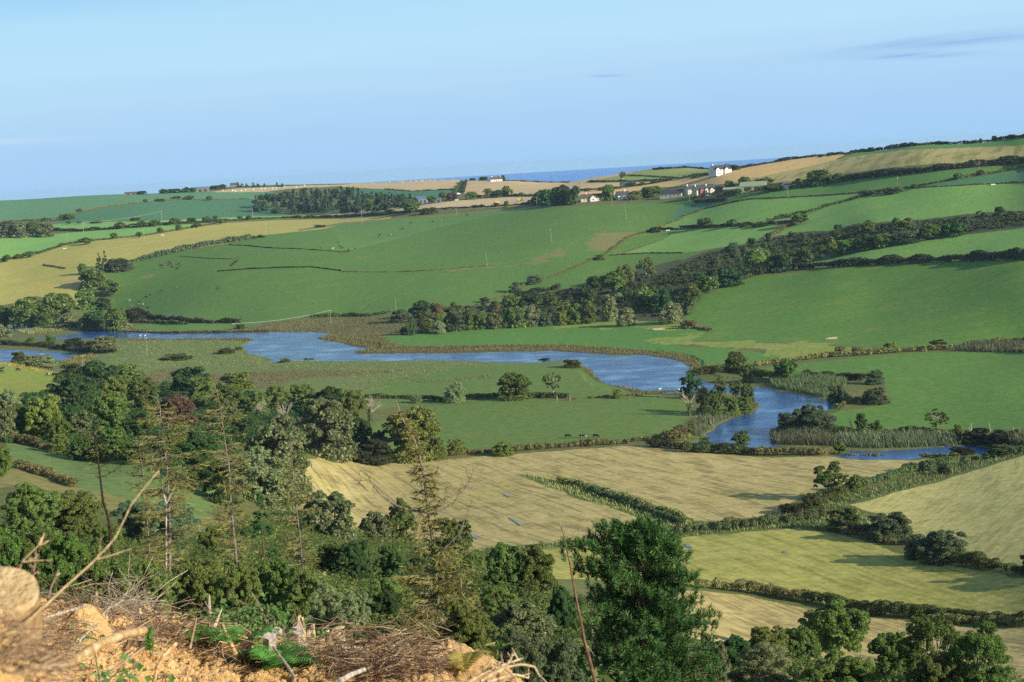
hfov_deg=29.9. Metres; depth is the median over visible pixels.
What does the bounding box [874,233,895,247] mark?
tree
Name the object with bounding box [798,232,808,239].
willow bush
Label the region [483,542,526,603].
tree
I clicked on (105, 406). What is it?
tree
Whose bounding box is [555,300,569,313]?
tree
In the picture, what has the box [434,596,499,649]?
tree
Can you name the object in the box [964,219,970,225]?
willow bush
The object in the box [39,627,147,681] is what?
log
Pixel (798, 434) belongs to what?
reeds
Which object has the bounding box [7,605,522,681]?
clay bank
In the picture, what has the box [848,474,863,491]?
tree
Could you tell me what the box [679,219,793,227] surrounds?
hedge
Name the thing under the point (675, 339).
mown grass
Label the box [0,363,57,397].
pasture field
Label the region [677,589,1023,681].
stubble field
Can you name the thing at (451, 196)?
copper beech tree
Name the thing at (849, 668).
tree
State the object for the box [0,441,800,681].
wood floor
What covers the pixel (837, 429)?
hedge
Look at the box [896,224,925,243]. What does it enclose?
willow bush
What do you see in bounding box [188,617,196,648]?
stick
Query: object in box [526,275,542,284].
willow bush
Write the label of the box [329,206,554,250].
pasture field
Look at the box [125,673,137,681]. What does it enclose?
bramble bush
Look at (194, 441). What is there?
tree
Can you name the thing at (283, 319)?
power line
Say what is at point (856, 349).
bush
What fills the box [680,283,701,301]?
tree
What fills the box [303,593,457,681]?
brushwood
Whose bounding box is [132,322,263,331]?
river bank
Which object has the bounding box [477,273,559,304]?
hedge
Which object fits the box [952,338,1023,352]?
reeds
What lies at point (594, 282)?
tree
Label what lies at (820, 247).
oak tree
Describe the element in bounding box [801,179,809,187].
bush
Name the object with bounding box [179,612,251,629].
bramble bush
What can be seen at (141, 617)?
tree stump
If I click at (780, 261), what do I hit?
tree
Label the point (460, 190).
road
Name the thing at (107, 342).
willow bush
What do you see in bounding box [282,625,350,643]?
bramble bush
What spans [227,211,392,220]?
hedge
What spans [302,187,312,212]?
conifer tree
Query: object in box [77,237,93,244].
oak tree
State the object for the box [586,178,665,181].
hedge
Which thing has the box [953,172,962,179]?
oak tree
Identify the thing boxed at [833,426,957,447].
reeds
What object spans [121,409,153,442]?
tree
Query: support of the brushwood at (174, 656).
on the clay bank at (474, 670)
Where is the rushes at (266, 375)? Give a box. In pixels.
[142,368,404,388]
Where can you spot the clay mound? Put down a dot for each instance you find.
(98, 618)
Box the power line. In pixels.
[232,310,329,323]
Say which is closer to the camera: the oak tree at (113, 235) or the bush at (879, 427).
the bush at (879, 427)
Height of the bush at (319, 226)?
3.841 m
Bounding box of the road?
[458,180,463,194]
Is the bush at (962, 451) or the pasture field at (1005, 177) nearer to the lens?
the bush at (962, 451)
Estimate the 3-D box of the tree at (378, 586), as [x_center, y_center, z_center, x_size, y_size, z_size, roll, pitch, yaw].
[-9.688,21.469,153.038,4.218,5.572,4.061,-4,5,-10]
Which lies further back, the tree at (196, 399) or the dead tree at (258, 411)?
the tree at (196, 399)
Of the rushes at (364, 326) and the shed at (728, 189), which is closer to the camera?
the rushes at (364, 326)
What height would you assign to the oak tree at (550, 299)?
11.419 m
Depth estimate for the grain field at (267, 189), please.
3086.45 m
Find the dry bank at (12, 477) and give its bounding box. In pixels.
[0,468,224,528]
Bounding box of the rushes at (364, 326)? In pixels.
[247,316,403,337]
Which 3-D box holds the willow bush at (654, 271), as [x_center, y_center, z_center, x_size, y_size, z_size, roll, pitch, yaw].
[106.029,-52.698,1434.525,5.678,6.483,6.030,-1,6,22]
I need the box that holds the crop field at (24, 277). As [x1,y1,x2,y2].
[0,216,390,305]
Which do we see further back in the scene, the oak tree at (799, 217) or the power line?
the oak tree at (799, 217)
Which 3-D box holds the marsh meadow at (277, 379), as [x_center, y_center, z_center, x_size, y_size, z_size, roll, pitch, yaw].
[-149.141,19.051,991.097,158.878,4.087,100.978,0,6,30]
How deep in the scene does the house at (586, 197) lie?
1944.36 m
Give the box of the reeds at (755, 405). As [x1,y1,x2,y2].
[733,399,757,415]
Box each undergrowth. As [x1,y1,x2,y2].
[0,502,1023,681]
[2,376,324,474]
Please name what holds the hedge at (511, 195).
on the grain field at (486, 202)
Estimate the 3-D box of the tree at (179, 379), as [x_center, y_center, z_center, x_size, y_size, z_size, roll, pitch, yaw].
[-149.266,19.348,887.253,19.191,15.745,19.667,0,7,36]
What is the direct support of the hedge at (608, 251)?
on the pasture field at (502, 240)
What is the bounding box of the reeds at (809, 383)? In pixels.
[768,371,849,396]
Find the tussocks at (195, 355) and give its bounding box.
[104,338,340,369]
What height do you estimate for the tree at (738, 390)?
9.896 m
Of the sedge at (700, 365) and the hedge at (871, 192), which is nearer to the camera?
the sedge at (700, 365)
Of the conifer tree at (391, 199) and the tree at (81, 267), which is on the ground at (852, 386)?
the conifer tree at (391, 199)
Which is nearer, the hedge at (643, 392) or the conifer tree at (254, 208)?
the hedge at (643, 392)
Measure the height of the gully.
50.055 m
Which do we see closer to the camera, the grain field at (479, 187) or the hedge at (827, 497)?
the hedge at (827, 497)
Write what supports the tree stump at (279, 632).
on the clay bank at (474, 670)
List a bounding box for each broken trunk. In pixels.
[208,609,221,638]
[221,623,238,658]
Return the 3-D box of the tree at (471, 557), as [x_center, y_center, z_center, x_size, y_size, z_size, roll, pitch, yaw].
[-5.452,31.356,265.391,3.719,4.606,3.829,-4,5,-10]
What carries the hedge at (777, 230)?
on the pasture field at (688, 240)
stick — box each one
[19,533,48,568]
[21,557,51,562]
[29,549,38,575]
[48,570,60,598]
[73,624,99,653]
[95,647,143,681]
[101,599,124,615]
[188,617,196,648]
[272,646,296,680]
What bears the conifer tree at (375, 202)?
on the grain field at (486, 202)
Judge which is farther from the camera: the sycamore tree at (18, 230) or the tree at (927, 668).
the sycamore tree at (18, 230)
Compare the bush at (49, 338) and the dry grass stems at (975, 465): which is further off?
the bush at (49, 338)
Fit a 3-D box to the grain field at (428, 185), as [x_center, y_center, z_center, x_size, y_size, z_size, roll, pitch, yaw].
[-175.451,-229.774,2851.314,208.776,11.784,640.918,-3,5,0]
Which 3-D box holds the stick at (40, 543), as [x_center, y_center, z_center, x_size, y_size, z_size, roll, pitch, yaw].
[-1.367,0.604,5.448,0.027,0.091,0.137,0,6,29]
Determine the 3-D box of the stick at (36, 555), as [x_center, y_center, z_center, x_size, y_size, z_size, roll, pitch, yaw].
[-1.361,0.636,5.447,0.022,0.068,0.103,-3,5,0]
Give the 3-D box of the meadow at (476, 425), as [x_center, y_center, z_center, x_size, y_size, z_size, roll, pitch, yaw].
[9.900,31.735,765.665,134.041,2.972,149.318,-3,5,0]
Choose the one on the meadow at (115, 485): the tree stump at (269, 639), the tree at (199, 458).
the tree at (199, 458)
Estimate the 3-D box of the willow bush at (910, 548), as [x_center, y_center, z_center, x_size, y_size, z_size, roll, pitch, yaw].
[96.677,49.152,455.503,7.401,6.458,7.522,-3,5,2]
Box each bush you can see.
[0,221,13,225]
[0,324,14,337]
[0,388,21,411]
[11,351,25,362]
[19,355,44,366]
[24,336,35,343]
[39,354,57,365]
[44,335,57,342]
[52,312,81,328]
[57,620,104,646]
[59,363,80,376]
[60,337,83,349]
[64,658,174,681]
[78,663,178,681]
[80,341,96,348]
[81,652,165,681]
[89,220,102,223]
[90,336,118,353]
[101,320,131,331]
[104,258,134,272]
[125,307,146,322]
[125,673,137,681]
[130,217,140,220]
[159,353,195,360]
[175,590,329,642]
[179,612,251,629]
[216,371,254,388]
[217,348,235,353]
[231,445,301,512]
[231,602,274,636]
[234,324,245,329]
[280,358,290,362]
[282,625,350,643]
[304,582,352,637]
[313,225,325,227]
[335,590,373,640]
[351,622,396,647]
[352,438,393,465]
[382,209,396,214]
[389,309,411,322]
[406,557,426,573]
[409,394,422,403]
[415,304,431,316]
[420,207,437,214]
[425,437,446,458]
[430,302,444,316]
[431,320,445,333]
[442,305,461,314]
[442,309,466,331]
[443,382,466,403]
[447,439,467,455]
[462,601,488,617]
[478,297,489,302]
[490,303,501,311]
[490,440,514,456]
[498,631,544,681]
[508,281,521,292]
[523,305,541,326]
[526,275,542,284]
[536,636,589,681]
[539,312,553,326]
[562,359,581,368]
[594,255,604,259]
[602,294,618,321]
[611,389,622,398]
[614,292,622,302]
[616,307,636,326]
[620,295,625,302]
[627,190,642,199]
[648,227,660,232]
[650,267,656,273]
[657,302,682,324]
[666,427,682,442]
[673,424,688,438]
[681,320,698,328]
[687,419,695,432]
[698,436,712,444]
[706,269,715,276]
[710,268,718,276]
[713,257,720,265]
[726,641,798,681]
[727,242,738,251]
[730,248,740,256]
[739,223,748,226]
[751,222,768,226]
[777,411,803,431]
[781,503,801,513]
[790,178,801,188]
[794,403,823,427]
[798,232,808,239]
[800,409,837,433]
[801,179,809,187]
[802,492,823,510]
[826,385,845,403]
[826,507,860,532]
[829,249,844,256]
[830,440,846,454]
[834,346,845,353]
[839,390,852,401]
[851,347,862,351]
[858,387,890,404]
[864,369,884,384]
[864,512,912,542]
[867,420,883,432]
[885,187,902,193]
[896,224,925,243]
[903,533,926,559]
[915,529,968,565]
[928,339,946,344]
[937,463,949,474]
[948,446,976,455]
[959,427,989,445]
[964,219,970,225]
[981,444,1020,457]
[983,429,1020,445]
[1003,428,1023,444]
[1019,555,1023,575]
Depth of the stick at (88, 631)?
14.65 m
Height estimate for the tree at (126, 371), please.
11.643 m
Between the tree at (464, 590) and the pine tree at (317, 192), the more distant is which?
the pine tree at (317, 192)
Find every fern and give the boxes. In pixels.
[177,624,210,641]
[190,629,242,644]
[196,624,278,643]
[224,637,298,658]
[246,645,319,669]
[249,645,324,671]
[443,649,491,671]
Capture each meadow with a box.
[6,443,226,516]
[84,338,678,408]
[137,368,400,388]
[249,316,403,337]
[365,362,652,404]
[372,397,691,453]
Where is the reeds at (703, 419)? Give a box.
[688,412,730,435]
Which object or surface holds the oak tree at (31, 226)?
on the pasture field at (11, 247)
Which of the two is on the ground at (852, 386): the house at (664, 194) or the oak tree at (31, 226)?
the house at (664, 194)
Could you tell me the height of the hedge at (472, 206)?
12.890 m
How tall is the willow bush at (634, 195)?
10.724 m
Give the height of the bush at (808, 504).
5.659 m
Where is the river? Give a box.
[0,326,989,459]
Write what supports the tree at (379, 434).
on the ground at (852, 386)
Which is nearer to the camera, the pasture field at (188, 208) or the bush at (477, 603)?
the bush at (477, 603)
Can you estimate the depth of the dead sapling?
63.07 m
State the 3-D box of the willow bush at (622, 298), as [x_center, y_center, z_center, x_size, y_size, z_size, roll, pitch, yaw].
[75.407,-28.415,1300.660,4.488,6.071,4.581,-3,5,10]
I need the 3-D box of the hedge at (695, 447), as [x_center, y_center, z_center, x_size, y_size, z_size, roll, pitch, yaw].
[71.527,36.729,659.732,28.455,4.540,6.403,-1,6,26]
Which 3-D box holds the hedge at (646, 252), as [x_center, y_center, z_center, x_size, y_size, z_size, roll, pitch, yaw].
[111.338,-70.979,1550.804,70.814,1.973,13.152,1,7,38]
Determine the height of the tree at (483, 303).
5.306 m
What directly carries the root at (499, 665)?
attached to the clay bank at (474, 670)
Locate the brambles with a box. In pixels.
[413,272,682,328]
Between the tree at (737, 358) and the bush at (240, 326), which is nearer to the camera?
the tree at (737, 358)
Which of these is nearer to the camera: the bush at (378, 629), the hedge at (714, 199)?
the bush at (378, 629)
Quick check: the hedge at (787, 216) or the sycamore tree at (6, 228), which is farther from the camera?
the sycamore tree at (6, 228)
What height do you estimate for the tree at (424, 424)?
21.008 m
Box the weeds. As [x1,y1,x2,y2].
[0,362,58,374]
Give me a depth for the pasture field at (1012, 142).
1743.76 m
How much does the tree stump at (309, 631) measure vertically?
0.392 m
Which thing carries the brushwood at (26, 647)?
on the clay bank at (474, 670)
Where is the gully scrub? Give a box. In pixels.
[647,211,1023,309]
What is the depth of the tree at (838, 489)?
552.29 m
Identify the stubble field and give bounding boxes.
[298,445,927,551]
[504,529,1023,613]
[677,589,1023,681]
[851,456,1023,564]
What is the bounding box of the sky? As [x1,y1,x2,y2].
[0,0,1023,199]
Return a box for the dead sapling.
[560,523,596,681]
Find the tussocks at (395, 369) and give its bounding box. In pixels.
[341,360,491,393]
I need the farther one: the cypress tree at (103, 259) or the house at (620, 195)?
the house at (620, 195)
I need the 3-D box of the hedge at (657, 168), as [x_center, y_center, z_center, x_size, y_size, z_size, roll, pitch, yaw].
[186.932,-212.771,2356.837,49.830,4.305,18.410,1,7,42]
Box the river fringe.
[122,328,759,417]
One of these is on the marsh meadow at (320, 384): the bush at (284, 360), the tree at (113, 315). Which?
the bush at (284, 360)
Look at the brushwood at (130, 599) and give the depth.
19.43 m
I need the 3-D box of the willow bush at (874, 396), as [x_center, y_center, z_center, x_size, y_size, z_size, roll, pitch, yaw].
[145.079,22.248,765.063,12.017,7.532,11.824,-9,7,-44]
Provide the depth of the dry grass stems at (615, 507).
582.57 m
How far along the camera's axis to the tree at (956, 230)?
1315.14 m
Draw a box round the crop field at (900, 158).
[723,145,1023,185]
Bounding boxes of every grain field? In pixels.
[215,180,459,191]
[321,196,534,214]
[342,181,459,189]
[465,180,669,196]
[570,171,634,182]
[578,154,843,195]
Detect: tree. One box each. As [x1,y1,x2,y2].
[0,223,12,237]
[0,306,10,326]
[0,396,18,440]
[0,442,12,476]
[0,481,62,537]
[0,526,25,569]
[2,254,11,260]
[7,296,46,326]
[10,222,27,237]
[12,403,28,433]
[18,528,52,587]
[22,251,35,257]
[24,393,62,439]
[25,221,39,236]
[32,312,50,326]
[34,222,54,237]
[37,292,77,323]
[41,531,90,603]
[43,416,74,437]
[44,372,95,409]
[47,433,69,454]
[47,489,106,543]
[58,213,75,219]
[59,402,80,418]
[63,434,79,459]
[66,410,93,442]
[70,554,130,608]
[74,288,97,310]
[74,360,118,387]
[76,435,94,460]
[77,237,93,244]
[77,263,86,274]
[77,267,105,290]
[78,310,105,330]
[78,409,120,565]
[88,393,129,429]
[90,520,124,557]
[91,444,110,462]
[94,297,111,309]
[95,253,102,268]
[98,279,121,296]
[99,376,133,404]
[99,428,128,460]
[102,250,106,263]
[104,306,126,331]
[106,363,144,381]
[109,232,117,237]
[109,499,161,543]
[114,222,125,227]
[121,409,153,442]
[121,439,138,464]
[123,395,212,610]
[125,445,164,571]
[126,377,159,411]
[128,557,183,618]
[136,220,147,227]
[137,191,146,194]
[142,500,201,547]
[146,432,183,467]
[148,219,160,226]
[156,393,197,429]
[159,189,168,193]
[167,188,180,192]
[168,218,180,224]
[170,366,213,395]
[171,555,222,621]
[175,224,181,230]
[177,430,219,462]
[181,446,213,489]
[186,218,195,223]
[186,376,214,400]
[190,394,205,407]
[191,223,201,226]
[195,385,259,584]
[196,526,225,558]
[197,459,238,506]
[201,216,210,221]
[201,406,231,429]
[209,185,220,189]
[211,386,247,413]
[212,560,261,628]
[216,218,224,223]
[222,399,237,420]
[231,414,255,442]
[244,391,270,414]
[244,415,312,496]
[246,493,283,560]
[252,195,260,211]
[253,399,269,417]
[257,194,263,200]
[257,552,298,629]
[260,197,268,210]
[265,385,293,412]
[266,193,274,209]
[271,196,280,212]
[271,440,324,573]
[277,192,285,211]
[277,403,291,415]
[280,191,286,206]
[281,565,325,632]
[284,191,291,202]
[284,383,316,409]
[288,191,296,208]
[290,189,299,213]
[293,192,302,210]
[294,397,357,462]
[298,189,303,209]
[299,188,305,197]
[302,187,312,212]
[302,489,357,541]
[304,385,342,405]
[309,190,318,210]
[311,543,347,575]
[313,188,320,208]
[317,191,325,211]
[321,189,331,212]
[326,189,334,211]
[330,188,339,197]
[334,188,342,208]
[336,539,375,585]
[337,389,368,431]
[340,186,345,207]
[340,190,349,212]
[345,187,351,207]
[345,187,352,203]
[350,186,355,211]
[351,400,490,655]
[351,418,372,449]
[354,189,361,210]
[356,188,363,206]
[358,510,392,543]
[361,193,368,209]
[363,575,414,617]
[365,199,374,210]
[365,396,381,421]
[367,585,406,632]
[370,429,390,453]
[371,192,378,210]
[373,543,409,578]
[377,191,387,210]
[381,193,391,208]
[381,405,441,463]
[385,497,417,545]
[389,193,394,206]
[393,194,400,207]
[395,194,403,200]
[395,622,436,648]
[399,326,409,334]
[400,199,421,213]
[408,300,429,317]
[409,316,415,335]
[417,317,435,332]
[426,196,436,201]
[433,315,443,321]
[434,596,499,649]
[436,518,472,553]
[438,192,446,199]
[445,192,457,200]
[450,583,475,599]
[460,552,484,572]
[463,308,475,329]
[465,192,477,199]
[474,311,487,329]
[476,585,519,615]
[478,177,488,180]
[481,301,486,307]
[482,188,491,195]
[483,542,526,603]
[487,313,502,328]
[488,601,556,656]
[490,190,504,197]
[496,372,532,400]
[500,308,509,327]
[502,186,509,196]
[502,294,519,306]
[503,201,508,207]
[507,306,526,328]
[515,544,560,600]
[520,297,527,305]
[521,292,542,304]
[531,190,541,204]
[539,189,551,205]
[539,308,547,312]
[542,372,561,392]
[543,293,557,307]
[546,585,577,643]
[549,187,562,205]
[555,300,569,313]
[556,312,567,325]
[556,512,723,681]
[557,184,569,204]
[565,189,577,204]
[566,303,582,324]
[571,187,579,204]
[572,285,596,303]
[580,299,598,323]
[587,275,606,290]
[600,271,627,292]
[602,184,614,200]
[615,264,634,283]
[619,171,626,177]
[621,285,627,293]
[627,286,655,312]
[636,257,654,277]
[640,186,663,197]
[652,288,671,312]
[663,276,669,285]
[679,373,702,397]
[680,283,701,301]
[680,390,696,415]
[693,272,703,280]
[694,275,718,292]
[694,634,730,681]
[695,385,710,413]
[697,217,712,227]
[709,389,722,416]
[713,377,726,400]
[715,630,751,669]
[718,267,744,287]
[724,180,732,186]
[724,396,740,415]
[725,351,747,371]
[726,219,737,226]
[728,381,741,399]
[731,430,750,445]
[734,188,743,195]
[737,397,753,414]
[738,176,750,183]
[739,363,753,382]
[740,383,754,404]
[743,247,770,274]
[746,238,756,246]
[748,624,793,659]
[758,183,783,191]
[765,233,771,240]
[767,253,792,272]
[773,358,798,380]
[780,625,821,661]
[791,212,808,224]
[796,247,813,263]
[797,598,871,657]
[798,649,882,681]
[806,169,831,185]
[813,461,851,501]
[817,244,824,251]
[827,236,837,253]
[831,173,843,182]
[831,229,840,237]
[833,224,842,230]
[833,485,843,498]
[836,238,859,253]
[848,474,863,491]
[854,413,867,432]
[856,234,875,250]
[860,221,875,230]
[867,629,910,681]
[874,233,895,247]
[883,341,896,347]
[892,217,899,225]
[896,217,915,230]
[897,614,962,679]
[905,653,959,681]
[921,221,929,227]
[922,224,945,239]
[924,408,949,427]
[940,620,1014,681]
[941,223,966,237]
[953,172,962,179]
[954,424,962,441]
[976,169,983,175]
[976,210,984,215]
[994,206,1004,215]
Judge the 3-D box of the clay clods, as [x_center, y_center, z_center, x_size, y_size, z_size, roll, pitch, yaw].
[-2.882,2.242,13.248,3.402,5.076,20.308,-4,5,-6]
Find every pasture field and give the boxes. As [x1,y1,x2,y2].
[0,191,274,220]
[0,223,207,258]
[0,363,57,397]
[51,199,289,222]
[52,215,339,228]
[78,201,704,322]
[242,215,355,217]
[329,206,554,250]
[342,187,454,197]
[382,321,778,364]
[481,251,704,305]
[593,230,677,256]
[599,168,708,180]
[618,225,782,255]
[661,194,857,227]
[670,202,723,220]
[684,256,1023,347]
[727,163,1023,199]
[760,351,1023,431]
[772,183,1023,236]
[811,228,1023,267]
[843,138,1023,157]
[916,170,1023,187]
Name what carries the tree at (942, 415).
on the ground at (852, 386)
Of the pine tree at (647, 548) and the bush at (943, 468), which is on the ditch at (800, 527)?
the bush at (943, 468)
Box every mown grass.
[547,320,681,330]
[644,332,701,343]
[653,340,868,357]
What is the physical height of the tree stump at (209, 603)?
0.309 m
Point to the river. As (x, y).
(647, 372)
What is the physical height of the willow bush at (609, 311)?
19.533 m
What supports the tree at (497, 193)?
on the grain field at (486, 202)
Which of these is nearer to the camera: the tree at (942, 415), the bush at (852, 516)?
the bush at (852, 516)
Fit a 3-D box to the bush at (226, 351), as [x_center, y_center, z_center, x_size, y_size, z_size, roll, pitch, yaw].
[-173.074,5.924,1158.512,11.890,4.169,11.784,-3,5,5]
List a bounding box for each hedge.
[0,217,75,221]
[0,218,227,230]
[0,241,82,262]
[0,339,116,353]
[7,434,52,449]
[8,459,78,485]
[42,264,65,268]
[50,198,183,219]
[95,221,226,239]
[98,233,250,271]
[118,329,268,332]
[137,319,188,323]
[141,311,240,322]
[182,256,238,258]
[184,198,249,199]
[217,266,341,271]
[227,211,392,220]
[228,244,341,251]
[309,311,389,317]
[341,265,494,271]
[349,202,528,216]
[364,392,570,400]
[384,188,453,190]
[435,438,630,454]
[454,179,462,193]
[461,179,467,192]
[476,193,532,196]
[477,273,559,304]
[506,180,569,182]
[513,283,560,296]
[556,476,694,524]
[558,230,648,273]
[580,178,672,190]
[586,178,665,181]
[587,390,679,397]
[592,486,686,523]
[610,252,682,254]
[627,174,681,177]
[630,429,686,440]
[644,438,681,448]
[652,166,682,169]
[657,216,683,227]
[657,227,678,229]
[673,507,829,531]
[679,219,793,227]
[680,321,713,330]
[680,441,757,454]
[682,166,708,168]
[682,172,708,178]
[682,198,744,215]
[684,273,752,314]
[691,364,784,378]
[694,197,727,202]
[694,579,741,589]
[716,181,826,196]
[723,508,824,520]
[724,163,740,169]
[731,151,844,169]
[733,578,809,600]
[745,192,858,198]
[754,344,953,366]
[754,445,835,455]
[755,247,1023,274]
[763,222,796,238]
[766,215,792,219]
[774,194,862,217]
[778,481,860,510]
[796,589,1023,619]
[802,369,866,380]
[825,426,954,433]
[833,521,879,531]
[835,396,862,407]
[839,525,907,543]
[841,155,1023,181]
[843,134,1023,154]
[844,452,959,457]
[857,188,887,196]
[860,445,1023,485]
[903,165,1023,187]
[909,181,1023,187]
[926,613,1023,624]
[938,550,1019,572]
[949,337,1023,347]
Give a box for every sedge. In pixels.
[60,353,98,363]
[126,327,697,364]
[129,337,250,340]
[580,365,678,393]
[680,362,751,371]
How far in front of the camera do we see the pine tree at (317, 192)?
2480.62 m
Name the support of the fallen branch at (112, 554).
on the clay bank at (474, 670)
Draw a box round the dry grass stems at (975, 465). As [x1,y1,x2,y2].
[472,451,1023,555]
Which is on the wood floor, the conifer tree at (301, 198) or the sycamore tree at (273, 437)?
the sycamore tree at (273, 437)
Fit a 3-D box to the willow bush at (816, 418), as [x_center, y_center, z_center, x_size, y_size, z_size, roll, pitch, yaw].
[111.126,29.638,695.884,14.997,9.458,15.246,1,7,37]
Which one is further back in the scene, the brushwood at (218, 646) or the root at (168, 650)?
the brushwood at (218, 646)
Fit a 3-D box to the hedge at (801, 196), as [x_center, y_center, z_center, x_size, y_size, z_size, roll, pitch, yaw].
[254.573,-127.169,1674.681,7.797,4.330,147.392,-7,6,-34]
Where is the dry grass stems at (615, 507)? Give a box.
[523,473,688,523]
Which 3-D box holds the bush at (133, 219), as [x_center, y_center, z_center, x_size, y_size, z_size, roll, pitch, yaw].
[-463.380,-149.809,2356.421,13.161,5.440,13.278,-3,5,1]
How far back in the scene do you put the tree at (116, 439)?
438.47 m
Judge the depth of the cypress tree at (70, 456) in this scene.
441.38 m
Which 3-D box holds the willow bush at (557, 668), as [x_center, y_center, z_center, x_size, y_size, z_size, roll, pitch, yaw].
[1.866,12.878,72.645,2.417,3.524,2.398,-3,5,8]
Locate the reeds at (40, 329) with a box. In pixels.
[15,326,81,334]
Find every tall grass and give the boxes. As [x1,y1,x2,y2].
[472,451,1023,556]
[524,472,689,525]
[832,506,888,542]
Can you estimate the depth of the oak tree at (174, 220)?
2245.69 m
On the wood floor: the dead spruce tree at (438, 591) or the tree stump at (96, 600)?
the dead spruce tree at (438, 591)
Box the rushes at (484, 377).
[400,374,490,383]
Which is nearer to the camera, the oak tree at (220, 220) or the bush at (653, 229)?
the bush at (653, 229)
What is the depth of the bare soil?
1727.32 m
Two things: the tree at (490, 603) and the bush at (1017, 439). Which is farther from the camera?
the bush at (1017, 439)
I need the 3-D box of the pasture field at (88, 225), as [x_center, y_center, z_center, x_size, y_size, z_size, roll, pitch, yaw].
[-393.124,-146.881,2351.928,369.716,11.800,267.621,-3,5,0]
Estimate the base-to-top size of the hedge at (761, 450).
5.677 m
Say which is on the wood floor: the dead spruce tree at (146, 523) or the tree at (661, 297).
the dead spruce tree at (146, 523)
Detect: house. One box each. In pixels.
[230,183,238,186]
[490,175,502,181]
[580,192,603,201]
[615,190,628,199]
[620,181,635,185]
[659,189,683,198]
[683,184,693,194]
[691,184,715,196]
[708,164,731,175]
[714,186,724,192]
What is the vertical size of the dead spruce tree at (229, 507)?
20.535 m
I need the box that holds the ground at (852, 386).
[0,138,1023,628]
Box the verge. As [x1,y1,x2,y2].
[299,207,534,230]
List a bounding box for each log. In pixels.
[0,566,42,656]
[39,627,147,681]
[42,605,88,620]
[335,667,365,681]
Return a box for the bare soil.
[54,279,83,287]
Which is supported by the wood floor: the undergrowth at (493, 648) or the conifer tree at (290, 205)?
the undergrowth at (493, 648)
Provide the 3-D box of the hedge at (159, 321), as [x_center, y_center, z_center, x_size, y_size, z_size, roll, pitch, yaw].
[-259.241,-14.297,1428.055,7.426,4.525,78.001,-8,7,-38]
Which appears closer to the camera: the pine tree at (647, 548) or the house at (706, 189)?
the pine tree at (647, 548)
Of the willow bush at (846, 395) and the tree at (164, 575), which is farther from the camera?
the willow bush at (846, 395)
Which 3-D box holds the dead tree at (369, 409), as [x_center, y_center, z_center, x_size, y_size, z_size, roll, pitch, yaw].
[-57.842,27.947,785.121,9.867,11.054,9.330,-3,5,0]
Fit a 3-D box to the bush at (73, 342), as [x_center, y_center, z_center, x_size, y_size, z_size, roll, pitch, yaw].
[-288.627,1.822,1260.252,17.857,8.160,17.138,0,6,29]
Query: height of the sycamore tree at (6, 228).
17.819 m
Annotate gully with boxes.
[404,211,1023,332]
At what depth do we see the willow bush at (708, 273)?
1355.10 m
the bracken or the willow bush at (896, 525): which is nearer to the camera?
the willow bush at (896, 525)
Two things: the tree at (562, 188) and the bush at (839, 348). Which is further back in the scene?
the tree at (562, 188)
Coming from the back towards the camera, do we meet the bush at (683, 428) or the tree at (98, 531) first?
the bush at (683, 428)
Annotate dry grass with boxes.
[137,273,153,278]
[433,249,566,271]
[585,230,636,250]
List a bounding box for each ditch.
[475,453,1023,553]
[521,474,677,525]
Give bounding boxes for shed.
[124,191,137,194]
[195,186,208,191]
[723,187,739,193]
[780,181,791,188]
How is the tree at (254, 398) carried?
on the ground at (852, 386)
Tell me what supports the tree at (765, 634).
on the wood floor
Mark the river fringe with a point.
(489, 350)
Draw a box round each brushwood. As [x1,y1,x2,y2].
[0,586,107,681]
[41,560,140,643]
[45,625,285,681]
[60,552,192,640]
[110,599,242,661]
[184,585,313,642]
[195,603,362,676]
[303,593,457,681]
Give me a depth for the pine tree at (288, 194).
2630.39 m
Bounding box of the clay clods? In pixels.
[0,597,336,681]
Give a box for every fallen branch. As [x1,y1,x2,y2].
[17,471,158,631]
[97,549,130,559]
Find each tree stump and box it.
[92,591,98,607]
[137,608,146,624]
[208,595,211,613]
[262,632,275,666]
[271,627,282,637]
[291,626,302,646]
[292,615,306,646]
[306,624,315,638]
[325,626,346,651]
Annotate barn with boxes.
[413,196,427,203]
[739,181,766,192]
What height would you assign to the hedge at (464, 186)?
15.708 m
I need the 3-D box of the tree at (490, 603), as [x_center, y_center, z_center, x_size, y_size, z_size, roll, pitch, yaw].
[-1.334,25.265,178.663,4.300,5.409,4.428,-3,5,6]
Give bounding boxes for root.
[152,642,176,681]
[466,648,522,681]
[479,663,545,681]
[485,663,530,681]
[497,653,502,668]
[506,652,515,665]
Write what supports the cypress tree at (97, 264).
on the crop field at (24, 277)
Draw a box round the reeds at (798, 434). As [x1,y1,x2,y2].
[768,423,831,445]
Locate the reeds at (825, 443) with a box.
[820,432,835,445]
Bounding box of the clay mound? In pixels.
[64,603,114,636]
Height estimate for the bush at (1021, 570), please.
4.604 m
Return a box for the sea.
[365,155,825,182]
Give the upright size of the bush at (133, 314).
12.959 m
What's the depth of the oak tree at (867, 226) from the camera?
1403.14 m
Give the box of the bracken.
[660,213,1022,285]
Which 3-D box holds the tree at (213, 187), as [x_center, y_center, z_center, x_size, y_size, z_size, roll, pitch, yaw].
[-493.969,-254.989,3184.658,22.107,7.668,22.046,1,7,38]
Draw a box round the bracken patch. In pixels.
[159,261,179,269]
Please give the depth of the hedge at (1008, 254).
1244.47 m
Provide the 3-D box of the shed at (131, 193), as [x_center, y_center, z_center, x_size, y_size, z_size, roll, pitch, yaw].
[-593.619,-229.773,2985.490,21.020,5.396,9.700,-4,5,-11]

